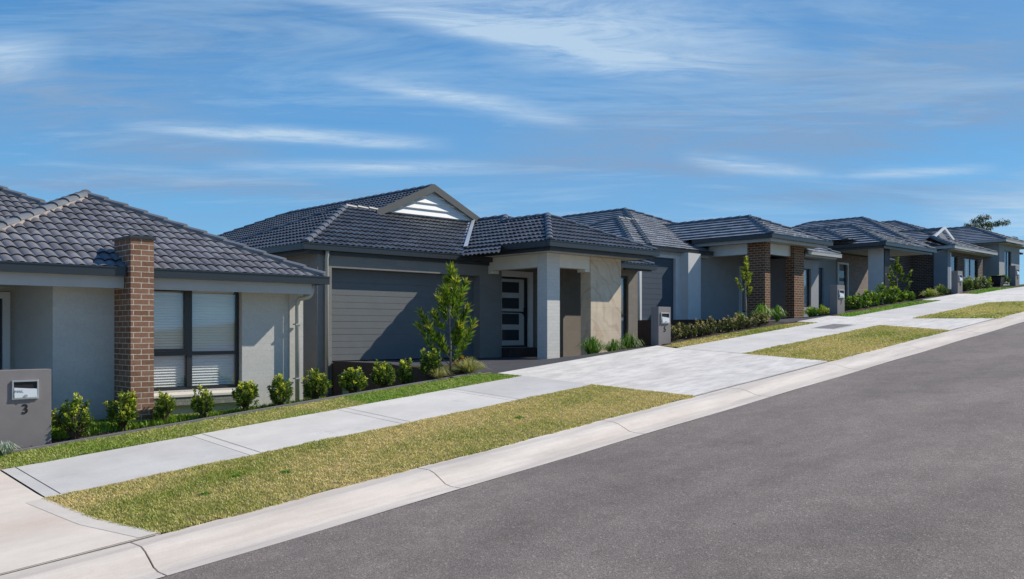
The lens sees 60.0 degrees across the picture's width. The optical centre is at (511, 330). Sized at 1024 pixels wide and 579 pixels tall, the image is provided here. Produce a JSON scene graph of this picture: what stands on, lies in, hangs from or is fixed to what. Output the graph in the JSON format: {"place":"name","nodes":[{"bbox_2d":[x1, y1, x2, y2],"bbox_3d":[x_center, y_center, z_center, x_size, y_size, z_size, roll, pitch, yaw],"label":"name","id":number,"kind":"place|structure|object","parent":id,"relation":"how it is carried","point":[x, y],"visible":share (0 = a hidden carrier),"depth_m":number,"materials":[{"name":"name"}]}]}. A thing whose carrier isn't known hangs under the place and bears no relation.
{"place":"outdoors","nodes":[
{"label":"outdoors","id":0,"kind":"place"},
{"bbox_2d":[341,372,361,394],"bbox_3d":[-3.114,1.160,17.274,0.290,0.680,0.350,0,0,-44],"label":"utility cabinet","id":1,"kind":"object","parent":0,"point":[344,392],"visible":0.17,"depth_m":17.24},
{"bbox_2d":[332,347,644,373],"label":"driveway","id":2,"kind":"structure","parent":0,"point":[496,365],"depth_m":19.94,"materials":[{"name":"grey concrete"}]},
{"bbox_2d":[0,284,1023,533],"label":"ground","id":3,"kind":"structure","parent":0,"point":[454,370],"depth_m":20.09,"materials":[{"name":"green plant"}]},
{"bbox_2d":[0,369,50,448],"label":"letterbox","id":4,"kind":"object","parent":3,"relation":"on","point":[25,407],"visible":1,"depth_m":12.38,"materials":[{"name":"concrete"}]},
{"bbox_2d":[0,471,160,575],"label":"driveway crossing","id":5,"kind":"object","parent":3,"relation":"on","point":[30,535],"visible":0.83,"depth_m":8.31,"materials":[{"name":"concrete"}]},
{"bbox_2d":[25,499,157,537],"bbox_3d":[-4.333,1.876,8.934,2.521,0.039,0.284,0,0,39],"label":"crossing border","id":6,"kind":"object","parent":5,"relation":"on","point":[52,507],"visible":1,"depth_m":8.78,"materials":[{"name":"concrete"}]},
{"bbox_2d":[0,185,329,423],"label":"house","id":7,"kind":"structure","parent":3,"relation":"on","point":[103,299],"depth_m":14.95,"materials":[{"name":"weathered grey tile"},{"name":"grey painted render"},{"name":"charcoal steel"}]},
{"bbox_2d":[0,298,1,369],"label":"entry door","id":8,"kind":"structure","parent":7,"relation":"in","point":[0,298],"depth_m":14.98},
{"bbox_2d":[154,290,238,390],"bbox_3d":[-5.634,0.133,15.235,1.950,1.755,0.150,0,0,-44],"label":"window","id":9,"kind":"structure","parent":7,"relation":"in","point":[208,352],"depth_m":15.41,"materials":[{"name":"clear glass"}]},
{"bbox_2d":[51,396,325,438],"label":"yard grass","id":10,"kind":"structure","parent":3,"relation":"on","point":[102,425],"depth_m":13.79,"materials":[{"name":"green plant"}]},
{"bbox_2d":[0,372,480,454],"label":"garden edging","id":11,"kind":"object","parent":3,"relation":"on","point":[159,426],"visible":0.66,"depth_m":14.16,"materials":[{"name":"concrete"}]},
{"bbox_2d":[14,371,474,449],"bbox_3d":[-3.999,1.276,15.123,9.100,0.880,0.320,0,0,-44],"label":"mulch bed","id":12,"kind":"object","parent":3,"relation":"on","point":[107,432],"visible":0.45,"depth_m":13.16,"materials":[{"name":"brown wood"}]},
{"bbox_2d":[51,392,94,439],"bbox_3d":[-6.401,1.251,12.851,0.625,0.716,0.516,0,0,-44],"label":"shrub","id":13,"kind":"object","parent":12,"relation":"on","point":[71,416],"visible":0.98,"depth_m":12.82,"materials":[{"name":"green plant"}]},
{"bbox_2d":[103,389,139,430],"bbox_3d":[-5.888,1.208,13.454,0.505,0.670,0.570,0,0,-44],"label":"shrub","id":14,"kind":"object","parent":12,"relation":"on","point":[125,415],"visible":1,"depth_m":13.40,"materials":[{"name":"green plant"}]},
{"bbox_2d":[152,390,175,421],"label":"shrub","id":15,"kind":"object","parent":12,"relation":"on","point":[164,404],"visible":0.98,"depth_m":13.86,"materials":[{"name":"green plant"}]},
{"bbox_2d":[190,384,214,417],"bbox_3d":[-4.984,1.155,14.305,0.454,0.582,0.428,0,0,-44],"label":"shrub","id":16,"kind":"object","parent":12,"relation":"on","point":[203,403],"visible":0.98,"depth_m":14.23,"materials":[{"name":"green plant"}]},
{"bbox_2d":[231,380,259,410],"bbox_3d":[-4.483,1.106,14.832,0.480,0.573,0.509,0,0,-44],"label":"shrub","id":17,"kind":"object","parent":12,"relation":"on","point":[245,393],"visible":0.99,"depth_m":14.72,"materials":[{"name":"green plant"}]},
{"bbox_2d":[266,373,293,405],"bbox_3d":[-3.989,1.034,15.286,0.469,0.620,0.518,0,0,-44],"label":"shrub","id":18,"kind":"object","parent":12,"relation":"on","point":[281,394],"visible":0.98,"depth_m":15.17,"materials":[{"name":"green plant"}]},
{"bbox_2d":[301,368,331,398],"bbox_3d":[-3.497,0.973,15.747,0.516,0.643,0.557,0,0,-44],"label":"shrub","id":19,"kind":"object","parent":12,"relation":"on","point":[317,386],"visible":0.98,"depth_m":15.66,"materials":[{"name":"green plant"}]},
{"bbox_2d":[337,366,367,392],"bbox_3d":[-2.895,0.927,16.189,0.581,0.572,0.494,0,0,1],"label":"shrub","id":20,"kind":"object","parent":12,"relation":"on","point":[349,380],"visible":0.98,"depth_m":16.09,"materials":[{"name":"green plant"}]},
{"bbox_2d":[370,359,394,387],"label":"shrub","id":21,"kind":"object","parent":12,"relation":"on","point":[384,377],"visible":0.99,"depth_m":16.69,"materials":[{"name":"green plant"}]},
{"bbox_2d":[419,348,443,379],"bbox_3d":[-1.608,0.706,17.456,0.483,0.743,0.483,0,0,25],"label":"shrub","id":22,"kind":"object","parent":12,"relation":"on","point":[426,365],"visible":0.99,"depth_m":17.41,"materials":[{"name":"green plant"}]},
{"bbox_2d":[425,365,450,378],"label":"ornamental grass","id":23,"kind":"object","parent":12,"relation":"on","point":[440,373],"depth_m":17.36,"materials":[{"name":"green plant"}]},
{"bbox_2d":[413,261,478,372],"bbox_3d":[-1.383,-0.265,18.004,1.315,2.337,1.384,0,0,-9],"label":"young tree","id":24,"kind":"object","parent":12,"relation":"in","point":[453,299],"visible":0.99,"depth_m":17.88,"materials":[{"name":"green plant"}]},
{"bbox_2d":[448,356,486,372],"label":"ornamental grass","id":25,"kind":"object","parent":12,"relation":"on","point":[469,365],"depth_m":17.97,"materials":[{"name":"green plant"}]},
{"bbox_2d":[0,372,517,469],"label":"grass strip","id":26,"kind":"object","parent":3,"relation":"on","point":[1,468],"depth_m":13.70,"materials":[{"name":"green plant"}]},
{"bbox_2d":[0,440,19,454],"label":"ornamental grass","id":27,"kind":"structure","parent":26,"relation":"on","point":[6,447],"depth_m":11.96,"materials":[{"name":"green plant"}]},
{"bbox_2d":[340,373,519,402],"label":"ground cover plants","id":28,"kind":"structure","parent":26,"relation":"on","point":[411,393],"depth_m":16.30,"materials":[{"name":"green plant"}]},
{"bbox_2d":[42,384,695,532],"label":"verge","id":29,"kind":"structure","parent":3,"relation":"on","point":[328,466],"depth_m":10.41,"materials":[{"name":"green plant"}]},
{"bbox_2d":[333,361,453,395],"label":"retaining wall","id":30,"kind":"structure","parent":3,"relation":"on","point":[339,367],"depth_m":19.54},
{"bbox_2d":[397,358,414,384],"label":"shrub","id":31,"kind":"object","parent":3,"relation":"on","point":[404,375],"visible":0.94,"depth_m":17.24,"materials":[{"name":"green plant"}]},
{"bbox_2d":[218,184,659,395],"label":"house","id":32,"kind":"structure","parent":3,"relation":"on","point":[547,285],"depth_m":23.23,"materials":[{"name":"grey paint"}]},
{"bbox_2d":[332,269,472,360],"bbox_3d":[-2.721,-0.370,22.402,4.600,2.180,0.054,0,0,-44],"label":"garage door","id":33,"kind":"structure","parent":32,"relation":"in","point":[374,315],"depth_m":21.96,"materials":[{"name":"metal"}]},
{"bbox_2d":[502,279,525,345],"bbox_3d":[0.038,-0.510,24.869,0.920,1.860,0.133,0,0,-44],"label":"entry door","id":34,"kind":"structure","parent":32,"relation":"in","point":[513,310],"depth_m":24.90,"materials":[{"name":"white wood"}]},
{"bbox_2d":[621,277,625,349],"bbox_3d":[3.163,-0.505,26.418,0.620,2.190,0.110,0,0,-44],"label":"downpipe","id":35,"kind":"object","parent":32,"relation":"in","point":[623,315],"depth_m":26.58,"materials":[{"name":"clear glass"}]},
{"bbox_2d":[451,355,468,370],"bbox_3d":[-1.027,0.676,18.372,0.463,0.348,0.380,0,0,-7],"label":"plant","id":36,"kind":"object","parent":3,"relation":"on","point":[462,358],"visible":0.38,"depth_m":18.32,"materials":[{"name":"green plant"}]},
{"bbox_2d":[1,287,1023,497],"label":"footpath","id":37,"kind":"structure","parent":3,"relation":"on","point":[82,472],"depth_m":13.21,"materials":[{"name":"concrete"}]},
{"bbox_2d":[1,310,914,496],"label":"footpath joint","id":38,"kind":"object","parent":37,"relation":"on","point":[60,493],"visible":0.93,"depth_m":10.80,"materials":[{"name":"grey concrete"}]},
{"bbox_2d":[812,324,853,328],"bbox_3d":[8.916,-0.115,24.548,1.300,0.154,0.700,0,0,-44],"label":"pit lid","id":39,"kind":"object","parent":37,"relation":"on","point":[832,326],"visible":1,"depth_m":24.52,"materials":[{"name":"concrete"}]},
{"bbox_2d":[576,334,609,353],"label":"ornamental grass","id":40,"kind":"object","parent":3,"relation":"on","point":[590,346],"depth_m":21.57,"materials":[{"name":"green plant"}]},
{"bbox_2d":[651,307,670,345],"bbox_3d":[3.701,0.045,21.901,0.500,1.250,0.288,0,0,-44],"label":"letterbox","id":41,"kind":"object","parent":3,"relation":"on","point":[660,326],"visible":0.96,"depth_m":21.78,"materials":[{"name":"concrete"}]},
{"bbox_2d":[501,346,828,395],"bbox_3d":[3.216,0.729,17.869,5.670,0.721,4.990,0,0,-44],"label":"driveway crossing","id":42,"kind":"object","parent":3,"relation":"on","point":[676,370],"visible":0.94,"depth_m":17.52,"materials":[{"name":"concrete"}]},
{"bbox_2d":[638,320,728,345],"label":"retaining wall","id":43,"kind":"structure","parent":3,"relation":"on","point":[644,331],"depth_m":27.56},
{"bbox_2d":[561,207,841,320],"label":"house","id":44,"kind":"structure","parent":3,"relation":"on","point":[697,272],"depth_m":32.36,"materials":[{"name":"grey paint"}]},
{"bbox_2d":[642,257,672,319],"bbox_3d":[4.931,-1.420,30.316,1.900,2.160,0.054,0,0,-44],"label":"garage door","id":45,"kind":"structure","parent":44,"relation":"in","point":[657,285],"depth_m":30.36,"materials":[{"name":"grey metal"}]},
{"bbox_2d":[742,270,746,311],"bbox_3d":[9.141,-1.525,34.378,0.900,1.650,0.110,0,0,-44],"label":"window","id":46,"kind":"structure","parent":44,"relation":"in","point":[743,297],"depth_m":34.21,"materials":[{"name":"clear glass"}]},
{"bbox_2d":[804,269,808,306],"bbox_3d":[11.279,-1.650,34.456,0.900,1.500,0.110,0,0,-44],"label":"window","id":47,"kind":"structure","parent":44,"relation":"in","point":[805,272],"depth_m":34.70,"materials":[{"name":"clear glass"}]},
{"bbox_2d":[647,322,792,344],"bbox_3d":[5.656,0.152,24.270,6.300,0.868,1.100,0,0,-44],"label":"mulch bed","id":48,"kind":"object","parent":3,"relation":"on","point":[721,333],"visible":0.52,"depth_m":24.17,"materials":[{"name":"brown soil"}]},
{"bbox_2d":[671,326,682,340],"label":"shrub","id":49,"kind":"object","parent":48,"relation":"on","point":[674,330],"visible":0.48,"depth_m":22.40,"materials":[{"name":"green plant"}]},
{"bbox_2d":[671,322,687,338],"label":"shrub","id":50,"kind":"object","parent":48,"relation":"on","point":[678,325],"visible":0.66,"depth_m":22.83,"materials":[{"name":"green plant"}]},
{"bbox_2d":[682,324,697,337],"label":"shrub","id":51,"kind":"object","parent":48,"relation":"on","point":[691,332],"visible":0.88,"depth_m":22.94,"materials":[{"name":"green plant"}]},
{"bbox_2d":[688,319,709,336],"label":"shrub","id":52,"kind":"object","parent":48,"relation":"on","point":[704,330],"visible":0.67,"depth_m":23.30,"materials":[{"name":"green plant"}]},
{"bbox_2d":[697,316,715,334],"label":"shrub","id":53,"kind":"object","parent":48,"relation":"on","point":[711,320],"visible":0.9,"depth_m":23.55,"materials":[{"name":"green plant"}]},
{"bbox_2d":[711,320,729,332],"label":"shrub","id":54,"kind":"object","parent":48,"relation":"on","point":[719,327],"visible":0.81,"depth_m":24.00,"materials":[{"name":"green plant"}]},
{"bbox_2d":[722,318,738,331],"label":"shrub","id":55,"kind":"object","parent":48,"relation":"on","point":[731,322],"visible":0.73,"depth_m":24.16,"materials":[{"name":"green plant"}]},
{"bbox_2d":[728,313,748,329],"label":"shrub","id":56,"kind":"object","parent":48,"relation":"on","point":[739,319],"visible":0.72,"depth_m":24.62,"materials":[{"name":"green plant"}]},
{"bbox_2d":[735,256,752,323],"bbox_3d":[6.708,-1.177,25.678,0.541,2.046,0.729,0,0,17],"label":"young tree","id":57,"kind":"object","parent":48,"relation":"on","point":[744,275],"visible":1,"depth_m":25.67,"materials":[{"name":"green plant"}]},
{"bbox_2d":[739,317,757,327],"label":"shrub","id":58,"kind":"object","parent":48,"relation":"on","point":[750,322],"visible":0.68,"depth_m":24.83,"materials":[{"name":"green plant"}]},
{"bbox_2d":[751,310,768,325],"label":"shrub","id":59,"kind":"object","parent":48,"relation":"on","point":[762,320],"visible":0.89,"depth_m":25.30,"materials":[{"name":"green plant"}]},
{"bbox_2d":[748,304,775,322],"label":"ornamental grass","id":60,"kind":"object","parent":48,"relation":"on","point":[761,308],"depth_m":25.89,"materials":[{"name":"green plant"}]},
{"bbox_2d":[770,306,788,321],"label":"ornamental grass","id":61,"kind":"object","parent":48,"relation":"on","point":[778,314],"depth_m":26.63,"materials":[{"name":"green plant"}]},
{"bbox_2d":[830,285,844,313],"bbox_3d":[10.421,-0.815,28.330,0.500,1.250,0.308,0,0,-44],"label":"letterbox","id":62,"kind":"object","parent":3,"relation":"on","point":[837,299],"visible":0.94,"depth_m":28.20,"materials":[{"name":"concrete"}]},
{"bbox_2d":[816,301,912,315],"bbox_3d":[11.952,-0.717,30.419,6.700,0.758,1.300,0,0,-44],"label":"mulch bed","id":63,"kind":"object","parent":3,"relation":"on","point":[861,309],"visible":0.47,"depth_m":29.57,"materials":[{"name":"brown soil"}]},
{"bbox_2d":[798,307,823,316],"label":"ornamental grass","id":64,"kind":"object","parent":63,"relation":"on","point":[812,311],"depth_m":28.27,"materials":[{"name":"green plant"}]},
{"bbox_2d":[818,304,829,314],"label":"ornamental grass","id":65,"kind":"object","parent":63,"relation":"on","point":[825,309],"depth_m":28.73,"materials":[{"name":"green plant"}]},
{"bbox_2d":[845,295,863,310],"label":"bush","id":66,"kind":"object","parent":63,"relation":"on","point":[852,301],"visible":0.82,"depth_m":29.71,"materials":[{"name":"green plant"}]},
{"bbox_2d":[849,290,871,307],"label":"bush","id":67,"kind":"object","parent":63,"relation":"on","point":[866,303],"visible":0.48,"depth_m":30.14,"materials":[{"name":"green plant"}]},
{"bbox_2d":[860,290,879,305],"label":"bush","id":68,"kind":"object","parent":63,"relation":"on","point":[874,297],"visible":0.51,"depth_m":30.49,"materials":[{"name":"green plant"}]},
{"bbox_2d":[863,286,891,304],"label":"bush","id":69,"kind":"object","parent":63,"relation":"on","point":[883,296],"visible":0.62,"depth_m":31.18,"materials":[{"name":"green plant"}]},
{"bbox_2d":[877,283,899,303],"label":"bush","id":70,"kind":"object","parent":63,"relation":"on","point":[896,291],"visible":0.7,"depth_m":31.61,"materials":[{"name":"green plant"}]},
{"bbox_2d":[889,290,908,302],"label":"bush","id":71,"kind":"object","parent":63,"relation":"on","point":[902,297],"visible":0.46,"depth_m":32.05,"materials":[{"name":"green plant"}]},
{"bbox_2d":[895,290,915,301],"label":"bush","id":72,"kind":"object","parent":63,"relation":"on","point":[911,295],"visible":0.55,"depth_m":32.77,"materials":[{"name":"green plant"}]},
{"bbox_2d":[798,224,936,306],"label":"house","id":73,"kind":"structure","parent":3,"relation":"on","point":[861,265],"depth_m":39.78,"materials":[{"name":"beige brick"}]},
{"bbox_2d":[819,268,821,306],"bbox_3d":[12.831,-1.840,38.659,2.750,1.880,0.054,0,0,-44],"label":"garage door","id":74,"kind":"structure","parent":73,"relation":"in","point":[820,269],"depth_m":39.50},
{"bbox_2d":[839,265,844,285],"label":"entry door","id":75,"kind":"structure","parent":73,"relation":"in","point":[841,267],"depth_m":40.87,"materials":[{"name":"glass"}]},
{"bbox_2d":[792,216,997,290],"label":"house","id":76,"kind":"structure","parent":3,"relation":"on","point":[933,270],"depth_m":46.81,"materials":[{"name":"grey brick"}]},
{"bbox_2d":[965,258,976,277],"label":"window","id":77,"kind":"structure","parent":76,"relation":"in","point":[965,258],"depth_m":48.86,"materials":[{"name":"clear glass"}]},
{"bbox_2d":[797,316,995,331],"bbox_3d":[10.275,-0.205,24.609,3.950,0.498,4.990,0,0,-44],"label":"driveway crossing","id":78,"kind":"object","parent":3,"relation":"on","point":[945,323],"visible":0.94,"depth_m":24.76,"materials":[{"name":"concrete"}]},
{"bbox_2d":[886,257,913,292],"bbox_3d":[15.021,-1.860,34.525,0.800,2.041,1.088,0,0,-29],"label":"young tree","id":79,"kind":"object","parent":3,"relation":"on","point":[897,269],"visible":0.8,"depth_m":34.43,"materials":[{"name":"green plant"}]},
{"bbox_2d":[919,288,944,297],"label":"ornamental grass","id":80,"kind":"object","parent":3,"relation":"on","point":[930,292],"depth_m":34.53,"materials":[{"name":"green plant"}]},
{"bbox_2d":[901,290,962,299],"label":"retaining wall","id":81,"kind":"structure","parent":3,"relation":"on","point":[917,293],"depth_m":40.26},
{"bbox_2d":[933,284,950,295],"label":"ornamental grass","id":82,"kind":"object","parent":3,"relation":"on","point":[941,290],"depth_m":35.30,"materials":[{"name":"green plant"}]},
{"bbox_2d":[881,220,1023,285],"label":"house","id":83,"kind":"structure","parent":3,"relation":"on","point":[1007,248],"depth_m":52.58,"materials":[{"name":"grey paint"}]},
{"bbox_2d":[1004,251,1009,279],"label":"window","id":84,"kind":"structure","parent":83,"relation":"in","point":[1004,251],"depth_m":52.58,"materials":[{"name":"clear glass"}]},
{"bbox_2d":[951,271,962,293],"bbox_3d":[17.763,-1.745,35.339,0.500,1.230,0.308,0,0,-44],"label":"letterbox","id":85,"kind":"object","parent":3,"relation":"on","point":[956,281],"visible":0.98,"depth_m":35.22,"materials":[{"name":"concrete"}]},
{"bbox_2d":[924,294,1023,301],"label":"driveway crossing","id":86,"kind":"object","parent":3,"relation":"on","point":[989,297],"visible":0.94,"depth_m":32.66,"materials":[{"name":"concrete"}]},
{"bbox_2d":[950,286,1006,293],"bbox_3d":[19.294,-1.469,37.428,5.400,0.957,1.300,0,0,-44],"label":"mulch bed","id":87,"kind":"object","parent":3,"relation":"on","point":[965,291],"visible":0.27,"depth_m":36.53,"materials":[{"name":"brown soil"}]},
{"bbox_2d":[962,278,973,290],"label":"garden shrub","id":88,"kind":"object","parent":87,"relation":"on","point":[967,285],"visible":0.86,"depth_m":36.55,"materials":[{"name":"green plant"}]},
{"bbox_2d":[967,276,983,289],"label":"garden shrub","id":89,"kind":"object","parent":87,"relation":"on","point":[976,283],"visible":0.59,"depth_m":37.41,"materials":[{"name":"green plant"}]},
{"bbox_2d":[978,276,993,288],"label":"garden shrub","id":90,"kind":"object","parent":87,"relation":"on","point":[985,282],"visible":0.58,"depth_m":38.16,"materials":[{"name":"green plant"}]},
{"bbox_2d":[990,276,1004,286],"bbox_3d":[21.272,-2.107,38.832,0.440,0.530,0.440,0,0,-44],"label":"planter","id":91,"kind":"object","parent":3,"relation":"on","point":[997,281],"visible":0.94,"depth_m":38.70,"materials":[{"name":"black plastic"}]},
{"bbox_2d":[988,275,1011,284],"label":"garden shrub","id":92,"kind":"object","parent":3,"relation":"on","point":[1006,278],"visible":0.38,"depth_m":39.81,"materials":[{"name":"green plant"}]},
{"bbox_2d":[1010,265,1018,285],"bbox_3d":[22.754,-2.320,40.103,0.500,1.200,0.308,0,0,-44],"label":"letterbox","id":93,"kind":"object","parent":3,"relation":"on","point":[1014,273],"visible":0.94,"depth_m":39.95,"materials":[{"name":"concrete"}]},
{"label":"grass strip","id":94,"kind":"structure","parent":3,"relation":"on","visible":0},
{"bbox_2d":[840,300,939,316],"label":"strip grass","id":95,"kind":"structure","parent":94,"relation":"on","point":[873,310],"depth_m":29.52,"materials":[{"name":"green plant"}]},
{"bbox_2d":[0,0,1023,284],"label":"sky","id":96,"kind":"structure","parent":0,"point":[216,117],"materials":[{"name":"blue"}]},
{"bbox_2d":[157,322,1023,578],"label":"road","id":97,"kind":"structure","parent":0,"point":[910,467],"depth_m":8.34,"materials":[{"name":"grey asphalt"}]},
{"bbox_2d":[0,312,1023,578],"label":"kerb","id":98,"kind":"structure","parent":97,"relation":"on","point":[192,546],"depth_m":9.69,"materials":[{"name":"concrete"}]},
{"bbox_2d":[0,318,994,573],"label":"crossing joint","id":99,"kind":"object","parent":98,"relation":"on","point":[152,534],"visible":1,"depth_m":7.94,"materials":[{"name":"grey concrete"}]},
{"bbox_2d":[663,322,817,347],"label":"grass strip","id":100,"kind":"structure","parent":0,"point":[731,334],"depth_m":23.28,"materials":[{"name":"green plant"}]},
{"bbox_2d":[767,315,830,323],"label":"driveway","id":101,"kind":"structure","parent":0,"point":[795,319],"depth_m":27.20,"materials":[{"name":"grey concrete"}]},
{"bbox_2d":[964,214,1010,230],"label":"gum tree","id":102,"kind":"object","parent":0,"point":[980,220],"visible":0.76,"depth_m":117.38,"materials":[{"name":"green plant"}]},
{"bbox_2d":[968,287,1014,293],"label":"grass strip","id":103,"kind":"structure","parent":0,"point":[984,290],"depth_m":36.04,"materials":[{"name":"green plant"}]},
{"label":"verge","id":104,"kind":"structure","parent":0,"visible":0},
{"bbox_2d":[743,325,950,361],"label":"verge grass","id":105,"kind":"structure","parent":104,"relation":"on","point":[868,339],"depth_m":20.19,"materials":[{"name":"green plant"}]},
{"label":"verge","id":106,"kind":"structure","parent":0,"visible":0},
{"bbox_2d":[913,301,1023,318],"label":"verge grass","id":107,"kind":"structure","parent":106,"relation":"on","point":[996,310],"depth_m":26.30,"materials":[{"name":"green plant"}]},
{"bbox_3d":[3.377,0.603,23.616,3.700,0.290,1.100,0,0,-44],"label":"mulch bed","id":108,"kind":"object","parent":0,"visible":0},
{"bbox_2d":[602,339,625,351],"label":"ornamental grass","id":109,"kind":"object","parent":108,"relation":"on","point":[613,345],"depth_m":22.18,"materials":[{"name":"green plant"}]},
{"bbox_2d":[615,332,643,348],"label":"ornamental grass","id":110,"kind":"object","parent":108,"relation":"on","point":[629,342],"depth_m":22.58,"materials":[{"name":"green plant"}]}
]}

